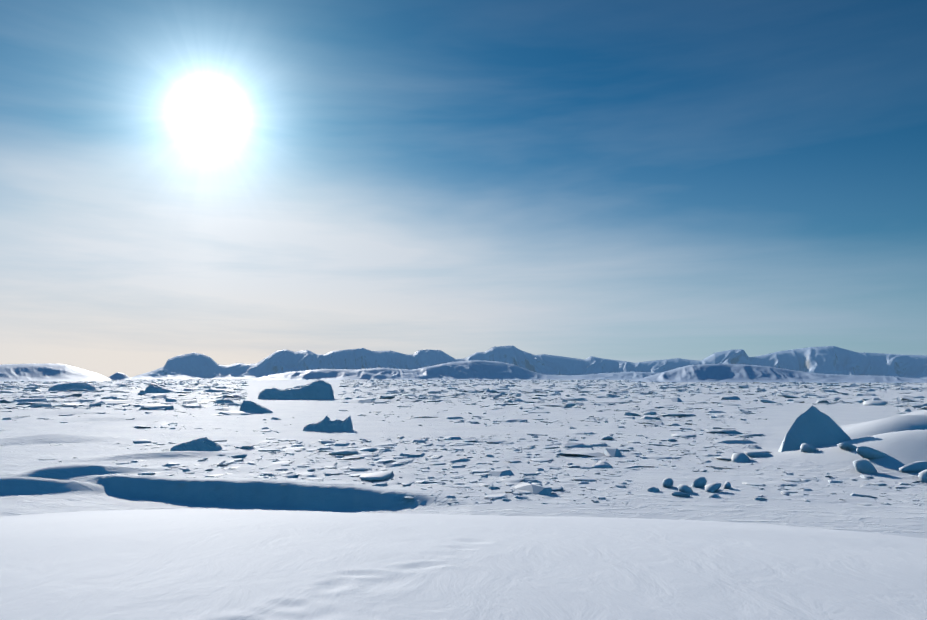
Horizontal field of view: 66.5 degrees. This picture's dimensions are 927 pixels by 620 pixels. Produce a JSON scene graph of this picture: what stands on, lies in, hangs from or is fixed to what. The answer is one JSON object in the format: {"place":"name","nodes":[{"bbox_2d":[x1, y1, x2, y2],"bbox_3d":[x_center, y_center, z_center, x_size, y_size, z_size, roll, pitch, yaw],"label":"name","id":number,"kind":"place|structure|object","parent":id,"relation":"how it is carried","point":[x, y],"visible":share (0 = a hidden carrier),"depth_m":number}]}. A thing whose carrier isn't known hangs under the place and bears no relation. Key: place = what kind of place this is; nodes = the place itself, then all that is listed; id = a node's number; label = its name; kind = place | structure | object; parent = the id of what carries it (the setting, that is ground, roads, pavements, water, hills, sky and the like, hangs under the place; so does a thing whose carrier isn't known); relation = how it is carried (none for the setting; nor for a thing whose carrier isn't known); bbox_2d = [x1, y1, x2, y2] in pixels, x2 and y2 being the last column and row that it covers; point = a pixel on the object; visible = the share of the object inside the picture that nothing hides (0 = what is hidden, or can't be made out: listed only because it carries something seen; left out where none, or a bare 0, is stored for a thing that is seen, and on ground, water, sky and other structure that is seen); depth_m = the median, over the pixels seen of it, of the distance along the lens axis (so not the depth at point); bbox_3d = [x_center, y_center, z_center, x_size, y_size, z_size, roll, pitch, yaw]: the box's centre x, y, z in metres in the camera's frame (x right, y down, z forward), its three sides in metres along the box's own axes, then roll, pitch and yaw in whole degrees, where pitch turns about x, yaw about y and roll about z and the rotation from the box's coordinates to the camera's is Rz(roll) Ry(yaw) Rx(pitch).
{"place":"outdoors","nodes":[
{"label":"outdoors","id":0,"kind":"place"},
{"bbox_2d":[0,363,110,381],"bbox_3d":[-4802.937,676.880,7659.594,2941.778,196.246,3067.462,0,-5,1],"label":"hill","id":1,"kind":"structure","parent":0,"point":[35,372],"depth_m":7214.90},
{"bbox_2d":[109,372,130,379],"bbox_3d":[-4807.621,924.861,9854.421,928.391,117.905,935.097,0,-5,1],"label":"iceberg","id":2,"kind":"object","parent":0,"point":[119,376],"depth_m":9732.10},
{"bbox_2d":[254,360,657,379],"bbox_3d":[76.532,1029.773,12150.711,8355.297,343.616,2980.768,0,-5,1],"label":"hills","id":3,"kind":"structure","parent":0,"point":[476,370],"depth_m":11757.83},
{"bbox_2d":[0,379,926,619],"bbox_3d":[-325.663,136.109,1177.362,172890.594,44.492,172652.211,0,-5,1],"label":"sea ice","id":4,"kind":"structure","parent":0,"point":[83,536],"depth_m":184.26},
{"bbox_2d":[48,383,95,390],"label":"iceberg","id":5,"kind":"object","parent":4,"relation":"on","point":[63,387],"visible":0.92,"depth_m":2097.90},
{"bbox_2d":[145,384,175,392],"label":"iceberg","id":6,"kind":"object","parent":4,"relation":"on","point":[150,388],"visible":0.98,"depth_m":1806.24},
{"bbox_2d":[170,437,222,450],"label":"iceberg","id":7,"kind":"object","parent":4,"relation":"on","point":[203,444],"visible":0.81,"depth_m":379.90},
{"bbox_2d":[240,400,272,412],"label":"iceberg","id":8,"kind":"object","parent":4,"relation":"on","point":[250,405],"visible":0.88,"depth_m":789.66},
{"bbox_2d":[258,380,333,398],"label":"iceberg","id":9,"kind":"object","parent":4,"relation":"on","point":[319,389],"visible":0.98,"depth_m":1285.21},
{"bbox_2d":[303,416,352,430],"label":"iceberg","id":10,"kind":"object","parent":4,"relation":"on","point":[326,423],"visible":0.98,"depth_m":528.50},
{"bbox_2d":[0,379,926,505],"bbox_3d":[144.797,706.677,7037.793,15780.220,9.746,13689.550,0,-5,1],"label":"ice rubble","id":11,"kind":"object","parent":4,"relation":"on","point":[535,486],"visible":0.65,"depth_m":613.31},
{"bbox_2d":[647,477,730,497],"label":"boulders","id":12,"kind":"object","parent":4,"relation":"on","point":[685,489],"depth_m":248.33},
{"bbox_2d":[629,364,926,382],"bbox_3d":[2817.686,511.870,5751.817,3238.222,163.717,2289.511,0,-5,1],"label":"snowy hill","id":13,"kind":"structure","parent":4,"relation":"on","point":[723,373],"depth_m":5762.97},
{"bbox_2d":[778,405,851,451],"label":"iceberg","id":14,"kind":"object","parent":4,"relation":"on","point":[812,425],"visible":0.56,"depth_m":353.91},
{"bbox_2d":[745,443,926,482],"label":"tide crack blocks","id":15,"kind":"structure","parent":4,"relation":"on","point":[866,466],"depth_m":304.18},
{"bbox_2d":[0,0,926,377],"label":"sky","id":16,"kind":"structure","parent":0,"point":[229,182]},
{"bbox_2d":[129,346,926,378],"bbox_3d":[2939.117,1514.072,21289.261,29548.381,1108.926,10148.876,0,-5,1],"label":"mountain range","id":17,"kind":"structure","parent":0,"point":[830,360],"depth_m":22199.94}
]}

